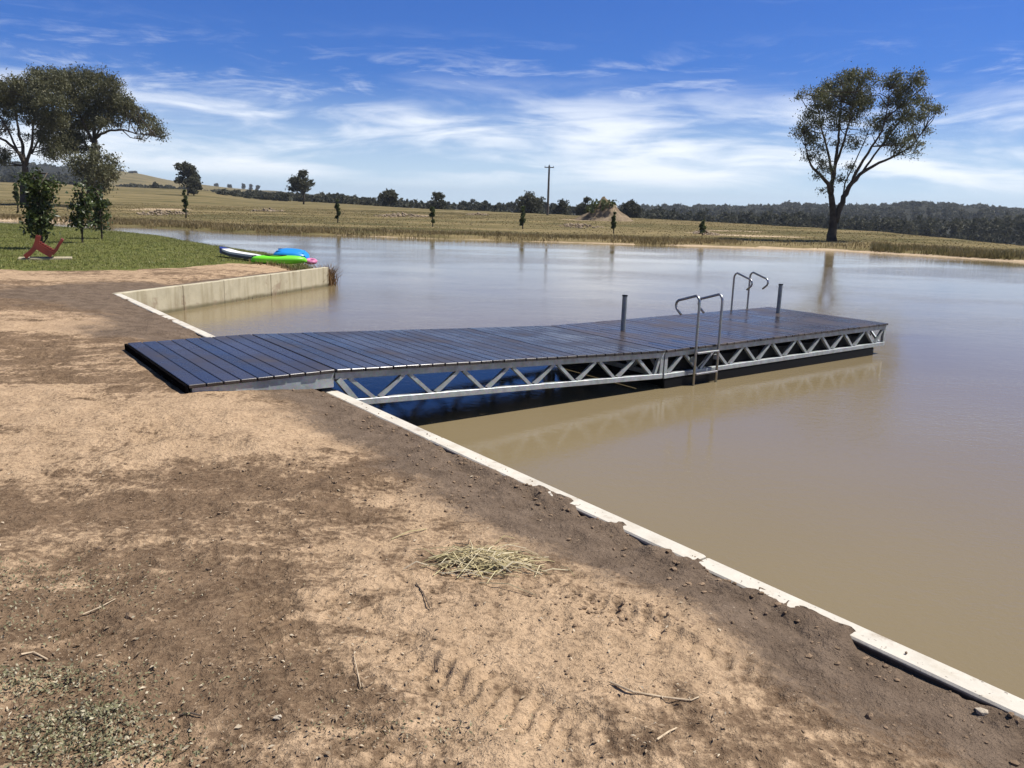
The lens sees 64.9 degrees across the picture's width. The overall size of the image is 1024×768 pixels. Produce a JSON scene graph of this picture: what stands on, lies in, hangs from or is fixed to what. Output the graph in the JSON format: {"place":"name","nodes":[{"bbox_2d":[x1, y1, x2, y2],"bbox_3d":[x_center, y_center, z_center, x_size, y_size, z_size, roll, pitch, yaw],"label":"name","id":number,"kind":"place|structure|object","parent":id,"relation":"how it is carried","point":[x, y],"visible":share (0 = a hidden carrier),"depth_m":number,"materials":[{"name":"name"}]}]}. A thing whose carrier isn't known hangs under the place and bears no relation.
{"place":"outdoors","nodes":[
{"label":"outdoors","id":0,"kind":"place"},
{"bbox_2d":[0,199,1022,250],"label":"paddock grass","id":1,"kind":"structure","parent":0,"point":[363,211],"depth_m":71.14,"materials":[{"name":"plant"}]},
{"bbox_2d":[0,166,1023,767],"bbox_3d":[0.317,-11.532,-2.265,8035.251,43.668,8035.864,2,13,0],"label":"ground","id":2,"kind":"structure","parent":0,"point":[80,386],"depth_m":3.37,"materials":[{"name":"brown soil"}]},
{"bbox_2d":[12,186,19,210],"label":"sapling","id":3,"kind":"object","parent":2,"relation":"on","point":[16,196],"visible":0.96,"depth_m":68.33,"materials":[{"name":"green plant"}]},
{"bbox_2d":[21,651,47,659],"bbox_3d":[-1.679,0.955,2.845,0.096,0.022,0.034,2,13,0],"label":"twig","id":4,"kind":"object","parent":2,"relation":"on","point":[34,652],"visible":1,"depth_m":2.84,"materials":[{"name":"beige wood"}]},
{"bbox_2d":[0,62,75,204],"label":"gum tree","id":5,"kind":"object","parent":2,"relation":"on","point":[31,97],"visible":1,"depth_m":86.33,"materials":[{"name":"green plant"}]},
{"bbox_2d":[12,166,67,244],"bbox_3d":[-13.162,-4.883,22.563,1.546,2.505,1.323,2,13,0],"label":"young tree","id":6,"kind":"object","parent":2,"relation":"on","point":[38,217],"visible":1,"depth_m":22.38,"materials":[{"name":"green plant"}]},
{"bbox_2d":[19,256,71,259],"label":"paving slab","id":7,"kind":"structure","parent":2,"relation":"on","point":[43,258],"depth_m":19.48,"materials":[{"name":"concrete"}]},
{"bbox_2d":[23,235,63,258],"bbox_3d":[-11.365,-3.335,19.563,0.880,0.543,0.508,-5,14,-27],"label":"lounge chair","id":8,"kind":"object","parent":7,"relation":"on","point":[43,248],"visible":1,"depth_m":19.36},
{"bbox_2d":[0,161,107,184],"bbox_3d":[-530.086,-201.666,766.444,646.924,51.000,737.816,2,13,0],"label":"hill woodland","id":9,"kind":"object","parent":2,"relation":"on","point":[10,172],"visible":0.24,"depth_m":602.19,"materials":[{"name":"green plant"}]},
{"bbox_2d":[60,180,98,242],"bbox_3d":[-13.854,-5.495,25.911,1.256,2.187,0.893,2,13,0],"label":"young tree","id":10,"kind":"object","parent":2,"relation":"on","point":[82,209],"visible":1,"depth_m":25.87,"materials":[{"name":"green plant"}]},
{"bbox_2d":[56,142,128,195],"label":"bushy tree","id":11,"kind":"object","parent":2,"relation":"on","point":[91,162],"visible":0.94,"depth_m":84.04,"materials":[{"name":"green plant"}]},
{"bbox_2d":[83,599,114,614],"bbox_3d":[-1.633,0.883,3.190,0.124,0.030,0.015,-10,17,-42],"label":"twig","id":12,"kind":"object","parent":2,"relation":"on","point":[97,607],"visible":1,"depth_m":3.18,"materials":[{"name":"beige wood"}]},
{"bbox_2d":[87,184,114,238],"bbox_3d":[-14.594,-6.054,28.481,1.112,2.128,1.256,2,13,0],"label":"young tree","id":13,"kind":"object","parent":2,"relation":"on","point":[98,221],"visible":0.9,"depth_m":28.39,"materials":[{"name":"green plant"}]},
{"bbox_2d":[46,61,170,204],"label":"gum tree","id":14,"kind":"object","parent":2,"relation":"on","point":[106,105],"visible":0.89,"depth_m":90.45,"materials":[{"name":"green plant"}]},
{"bbox_2d":[125,612,133,618],"bbox_3d":[-1.469,0.889,3.089,0.042,0.029,0.029,9,14,29],"label":"stone","id":15,"kind":"object","parent":2,"relation":"on","point":[128,615],"visible":1,"depth_m":3.08,"materials":[{"name":"stone"}]},
{"bbox_2d":[0,222,294,270],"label":"lawn grass","id":16,"kind":"structure","parent":2,"relation":"on","point":[96,249],"depth_m":23.62,"materials":[{"name":"green plant"}]},
{"bbox_2d":[219,247,258,259],"bbox_3d":[-7.207,-3.466,21.367,1.832,0.202,0.330,14,17,37],"label":"paddle board","id":17,"kind":"object","parent":16,"relation":"on","point":[232,252],"visible":0.83,"depth_m":21.32,"materials":[{"name":"grey plastic"}]},
{"bbox_2d":[150,181,159,187],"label":"paddock tree","id":18,"kind":"object","parent":2,"relation":"on","point":[155,185],"visible":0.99,"depth_m":320.79,"materials":[{"name":"green plant"}]},
{"bbox_2d":[136,209,188,214],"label":"rubble heap","id":19,"kind":"object","parent":2,"relation":"on","point":[157,211],"visible":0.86,"depth_m":71.77,"materials":[{"name":"beige stone"}]},
{"bbox_2d":[113,183,227,191],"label":"hill scrub","id":20,"kind":"object","parent":2,"relation":"on","point":[168,186],"visible":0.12,"depth_m":461.69,"materials":[{"name":"plant"}]},
{"bbox_2d":[181,189,188,217],"bbox_3d":[-26.186,-14.315,64.569,0.585,2.602,0.559,2,13,0],"label":"sapling","id":21,"kind":"object","parent":2,"relation":"on","point":[186,204],"visible":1,"depth_m":64.45,"materials":[{"name":"green plant"}]},
{"bbox_2d":[173,160,202,194],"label":"paddock tree","id":22,"kind":"object","parent":2,"relation":"on","point":[186,170],"visible":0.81,"depth_m":202.85,"materials":[{"name":"green plant"}]},
{"bbox_2d":[179,712,201,715],"bbox_3d":[-1.005,1.035,2.520,0.085,0.025,0.011,6,13,17],"label":"twig","id":23,"kind":"object","parent":2,"relation":"on","point":[190,713],"visible":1,"depth_m":2.52,"materials":[{"name":"wood"}]},
{"bbox_2d":[184,176,203,195],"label":"paddock tree","id":24,"kind":"object","parent":2,"relation":"on","point":[194,185],"visible":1,"depth_m":199.54,"materials":[{"name":"green plant"}]},
{"bbox_2d":[108,230,314,269],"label":"shore grass","id":25,"kind":"structure","parent":2,"relation":"on","point":[300,266],"depth_m":22.89,"materials":[{"name":"green plant"}]},
{"bbox_2d":[273,248,309,258],"bbox_3d":[-5.768,-3.384,21.062,0.940,0.267,0.580,3,22,-7],"label":"blue boat","id":26,"kind":"object","parent":25,"relation":"on","point":[291,251],"visible":0.65,"depth_m":20.89,"materials":[{"name":"plastic"}]},
{"bbox_2d":[112,267,328,313],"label":"pond wall","id":27,"kind":"structure","parent":2,"relation":"on","point":[171,299],"depth_m":16.27,"materials":[{"name":"concrete"}]},
{"bbox_2d":[124,334,334,393],"bbox_3d":[-2.699,-0.182,7.532,1.256,0.171,2.187,-8,16,-36],"label":"shore landing","id":28,"kind":"object","parent":2,"relation":"on","point":[236,362],"visible":0.98,"depth_m":7.12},
{"bbox_2d":[224,259,301,270],"bbox_3d":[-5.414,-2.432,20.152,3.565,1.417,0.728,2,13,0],"label":"wall top grass","id":29,"kind":"structure","parent":2,"relation":"on","point":[283,267],"depth_m":20.03,"materials":[{"name":"green plant"}]},
{"bbox_2d":[251,208,283,211],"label":"rubble heap","id":30,"kind":"object","parent":2,"relation":"on","point":[263,209],"visible":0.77,"depth_m":89.24,"materials":[{"name":"grey stone"}]},
{"bbox_2d":[273,714,281,719],"bbox_3d":[-0.732,1.041,2.513,0.028,0.012,0.019,-5,14,-27],"label":"stone","id":31,"kind":"object","parent":2,"relation":"on","point":[275,717],"visible":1,"depth_m":2.51,"materials":[{"name":"white stone"}]},
{"bbox_2d":[251,255,306,263],"bbox_3d":[-5.942,-3.180,20.554,1.380,0.235,0.460,-2,13,-14],"label":"green kayak","id":32,"kind":"object","parent":2,"relation":"on","point":[286,259],"visible":0.94,"depth_m":20.38,"materials":[{"name":"plastic"}]},
{"bbox_2d":[285,169,315,203],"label":"paddock tree","id":33,"kind":"object","parent":2,"relation":"on","point":[301,183],"visible":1,"depth_m":184.12,"materials":[{"name":"green plant"}]},
{"bbox_2d":[0,550,608,767],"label":"weeds","id":34,"kind":"object","parent":2,"relation":"on","point":[89,715],"visible":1,"depth_m":2.49,"materials":[{"name":"green plant"}]},
{"bbox_2d":[306,258,317,264],"bbox_3d":[-5.188,-3.178,20.863,0.349,0.105,0.320,-4,26,-22],"label":"pink float","id":35,"kind":"object","parent":2,"relation":"on","point":[312,260],"visible":0.92,"depth_m":20.77,"materials":[{"name":"plastic"}]},
{"bbox_2d":[298,260,366,286],"bbox_3d":[-4.672,-2.826,20.330,1.832,0.648,1.726,-7,15,-34],"label":"reed clump","id":36,"kind":"object","parent":2,"relation":"on","point":[331,274],"visible":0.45,"depth_m":20.23,"materials":[{"name":"brown plant"}]},
{"bbox_2d":[334,199,340,222],"bbox_3d":[-13.146,-12.900,60.725,0.570,2.096,0.534,2,13,0],"label":"sapling","id":37,"kind":"object","parent":2,"relation":"on","point":[337,207],"visible":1,"depth_m":60.63,"materials":[{"name":"green plant"}]},
{"bbox_2d":[353,655,360,685],"bbox_3d":[-0.533,0.985,2.771,0.004,0.013,0.192,-2,13,-17],"label":"twig","id":38,"kind":"object","parent":2,"relation":"on","point":[356,669],"visible":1,"depth_m":2.77,"materials":[{"name":"beige wood"}]},
{"bbox_2d":[0,423,759,766],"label":"leaf litter","id":39,"kind":"object","parent":2,"relation":"on","point":[322,673],"visible":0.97,"depth_m":2.73,"materials":[{"name":"brown plant"}]},
{"bbox_2d":[379,188,398,206],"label":"paddock tree","id":40,"kind":"object","parent":2,"relation":"on","point":[388,197],"visible":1,"depth_m":203.85,"materials":[{"name":"green plant"}]},
{"bbox_2d":[373,212,427,216],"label":"rubble heap","id":41,"kind":"object","parent":2,"relation":"on","point":[403,214],"visible":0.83,"depth_m":81.01,"materials":[{"name":"beige stone"}]},
{"bbox_2d":[416,583,429,607],"bbox_3d":[-0.369,0.876,3.343,0.008,0.020,0.260,-3,13,-19],"label":"twig","id":42,"kind":"object","parent":2,"relation":"on","point":[423,594],"visible":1,"depth_m":3.33,"materials":[{"name":"wood"}]},
{"bbox_2d":[212,188,640,215],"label":"tree belt","id":43,"kind":"object","parent":2,"relation":"on","point":[322,197],"visible":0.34,"depth_m":287.42,"materials":[{"name":"green plant"}]},
{"bbox_2d":[428,206,434,226],"bbox_3d":[-5.837,-12.068,58.795,0.521,1.790,0.528,2,13,0],"label":"sapling","id":44,"kind":"object","parent":2,"relation":"on","point":[432,214],"visible":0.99,"depth_m":58.66,"materials":[{"name":"green plant"}]},
{"bbox_2d":[427,192,446,209],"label":"paddock tree","id":45,"kind":"object","parent":2,"relation":"on","point":[441,203],"visible":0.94,"depth_m":194.48,"materials":[{"name":"green plant"}]},
{"bbox_2d":[466,212,486,214],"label":"rubble heap","id":46,"kind":"object","parent":2,"relation":"on","point":[478,213],"visible":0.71,"depth_m":107.18,"materials":[{"name":"beige stone"}]},
{"bbox_2d":[392,528,573,594],"bbox_3d":[-0.162,0.787,3.730,0.912,0.100,0.532,6,13,18],"label":"straw pile","id":47,"kind":"object","parent":2,"relation":"on","point":[483,556],"visible":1,"depth_m":3.64,"materials":[{"name":"beige plant"}]},
{"bbox_2d":[0,213,1023,258],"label":"bank reeds","id":48,"kind":"object","parent":2,"relation":"on","point":[197,224],"visible":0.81,"depth_m":49.26,"materials":[{"name":"plant"}]},
{"bbox_2d":[0,389,1023,767],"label":"soil crumbs","id":49,"kind":"object","parent":2,"relation":"on","point":[808,655],"visible":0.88,"depth_m":3.34,"materials":[{"name":"brown soil"}]},
{"bbox_2d":[519,206,525,228],"bbox_3d":[0.771,-12.011,58.775,0.582,1.996,0.591,2,13,0],"label":"sapling","id":50,"kind":"object","parent":2,"relation":"on","point":[522,220],"visible":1,"depth_m":58.72,"materials":[{"name":"green plant"}]},
{"bbox_2d":[515,190,546,213],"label":"paddock tree","id":51,"kind":"object","parent":2,"relation":"on","point":[533,204],"visible":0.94,"depth_m":174.59,"materials":[{"name":"green plant"}]},
{"bbox_2d":[545,164,553,214],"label":"power pole","id":52,"kind":"object","parent":2,"relation":"on","point":[548,188],"visible":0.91,"depth_m":124.32,"materials":[{"name":"grey wood"}]},
{"bbox_2d":[553,198,569,214],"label":"paddock tree","id":53,"kind":"object","parent":2,"relation":"on","point":[561,207],"visible":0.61,"depth_m":179.64,"materials":[{"name":"green plant"}]},
{"bbox_2d":[115,294,1023,719],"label":"retaining wall","id":54,"kind":"structure","parent":2,"relation":"on","point":[931,670],"depth_m":3.64,"materials":[{"name":"concrete"}]},
{"bbox_2d":[558,223,601,228],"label":"rubble heap","id":55,"kind":"object","parent":2,"relation":"on","point":[578,225],"visible":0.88,"depth_m":65.91,"materials":[{"name":"beige stone"}]},
{"bbox_2d":[575,196,593,215],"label":"paddock tree","id":56,"kind":"object","parent":2,"relation":"on","point":[579,208],"visible":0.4,"depth_m":184.84,"materials":[{"name":"green plant"}]},
{"bbox_2d":[574,196,632,220],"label":"earth mound","id":57,"kind":"object","parent":2,"relation":"on","point":[606,214],"visible":0.69,"depth_m":88.57,"materials":[{"name":"beige soil"}]},
{"bbox_2d":[583,197,617,213],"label":"mound bush","id":58,"kind":"object","parent":57,"relation":"on","point":[591,208],"visible":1,"depth_m":88.42,"materials":[{"name":"green plant"}]},
{"bbox_2d":[611,212,616,233],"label":"sapling","id":59,"kind":"object","parent":2,"relation":"on","point":[613,221],"visible":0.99,"depth_m":55.77,"materials":[{"name":"green plant"}]},
{"bbox_2d":[620,199,642,217],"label":"paddock tree","id":60,"kind":"object","parent":2,"relation":"on","point":[631,209],"visible":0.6,"depth_m":175.10,"materials":[{"name":"green plant"}]},
{"bbox_2d":[610,681,698,700],"bbox_3d":[0.472,1.026,2.679,0.297,0.020,0.054,5,13,13],"label":"twig","id":61,"kind":"object","parent":2,"relation":"on","point":[630,690],"visible":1,"depth_m":2.67,"materials":[{"name":"beige wood"}]},
{"bbox_2d":[656,727,676,740],"bbox_3d":[0.479,1.081,2.492,0.007,0.023,0.115,13,17,41],"label":"twig","id":62,"kind":"object","parent":2,"relation":"on","point":[661,736],"visible":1,"depth_m":2.48,"materials":[{"name":"beige wood"}]},
{"bbox_2d":[699,220,706,235],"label":"sapling","id":63,"kind":"object","parent":2,"relation":"on","point":[703,227],"visible":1,"depth_m":54.82,"materials":[{"name":"green plant"}]},
{"bbox_2d":[692,230,719,235],"bbox_3d":[14.088,-11.045,58.787,1.936,0.483,3.953,2,13,0],"label":"rubble heap","id":64,"kind":"object","parent":2,"relation":"on","point":[707,232],"visible":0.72,"depth_m":58.24,"materials":[{"name":"beige stone"}]},
{"bbox_2d":[617,200,1023,222],"bbox_3d":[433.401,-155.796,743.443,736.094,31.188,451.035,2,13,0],"label":"hill woodland","id":65,"kind":"object","parent":2,"relation":"on","point":[948,209],"visible":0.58,"depth_m":649.80,"materials":[{"name":"green plant"}]},
{"bbox_2d":[639,206,1023,245],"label":"woodland","id":66,"kind":"object","parent":2,"relation":"on","point":[997,230],"visible":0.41,"depth_m":255.17,"materials":[{"name":"green plant"}]},
{"bbox_2d":[787,60,947,240],"bbox_3d":[22.452,-14.719,51.912,10.412,11.300,4.738,2,13,0],"label":"gum tree","id":67,"kind":"object","parent":2,"relation":"on","point":[845,93],"visible":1,"depth_m":50.96,"materials":[{"name":"green plant"}]},
{"bbox_2d":[865,712,872,719],"bbox_3d":[1.214,1.126,2.736,0.025,0.024,0.025,8,14,26],"label":"stone","id":68,"kind":"object","parent":2,"relation":"on","point":[868,715],"visible":1,"depth_m":2.73,"materials":[{"name":"stone"}]},
{"bbox_2d":[975,707,988,715],"bbox_3d":[1.624,1.136,2.783,0.041,0.030,0.037,2,13,0],"label":"stone","id":69,"kind":"object","parent":2,"relation":"on","point":[981,711],"visible":1,"depth_m":2.78,"materials":[{"name":"white stone"}]},
{"bbox_2d":[0,221,1023,699],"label":"water","id":70,"kind":"structure","parent":0,"point":[880,491],"depth_m":8.56,"materials":[{"name":"brown liquid"}]},
{"bbox_2d":[621,295,627,329],"bbox_3d":[1.503,-0.251,11.114,0.075,1.955,0.075,-8,16,-36],"label":"mooring post","id":71,"kind":"object","parent":70,"relation":"in","point":[623,312],"visible":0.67,"depth_m":10.93,"materials":[{"name":"metal"}]},
{"bbox_2d":[551,271,887,388],"bbox_3d":[3.168,-0.697,11.862,4.932,1.636,2.286,-8,16,-36],"label":"floating pontoon","id":72,"kind":"object","parent":70,"relation":"on","point":[702,347],"visible":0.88,"depth_m":11.06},
{"bbox_2d":[252,326,665,403],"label":"gangway ramp","id":73,"kind":"structure","parent":72,"relation":"attached to","point":[351,355],"depth_m":8.57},
{"bbox_2d":[776,284,782,312],"bbox_3d":[4.378,-0.685,13.410,0.075,1.955,0.075,-8,16,-36],"label":"mooring post","id":74,"kind":"object","parent":70,"relation":"in","point":[779,297],"visible":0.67,"depth_m":13.22,"materials":[{"name":"metal"}]},
{"bbox_2d":[0,0,1023,207],"label":"sky","id":75,"kind":"structure","parent":0,"point":[650,102],"materials":[{"name":"blue"}]},
{"bbox_2d":[870,242,1023,259],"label":"tall bank grass","id":76,"kind":"structure","parent":0,"point":[969,254],"depth_m":42.15,"materials":[{"name":"brown plant"}]}
]}

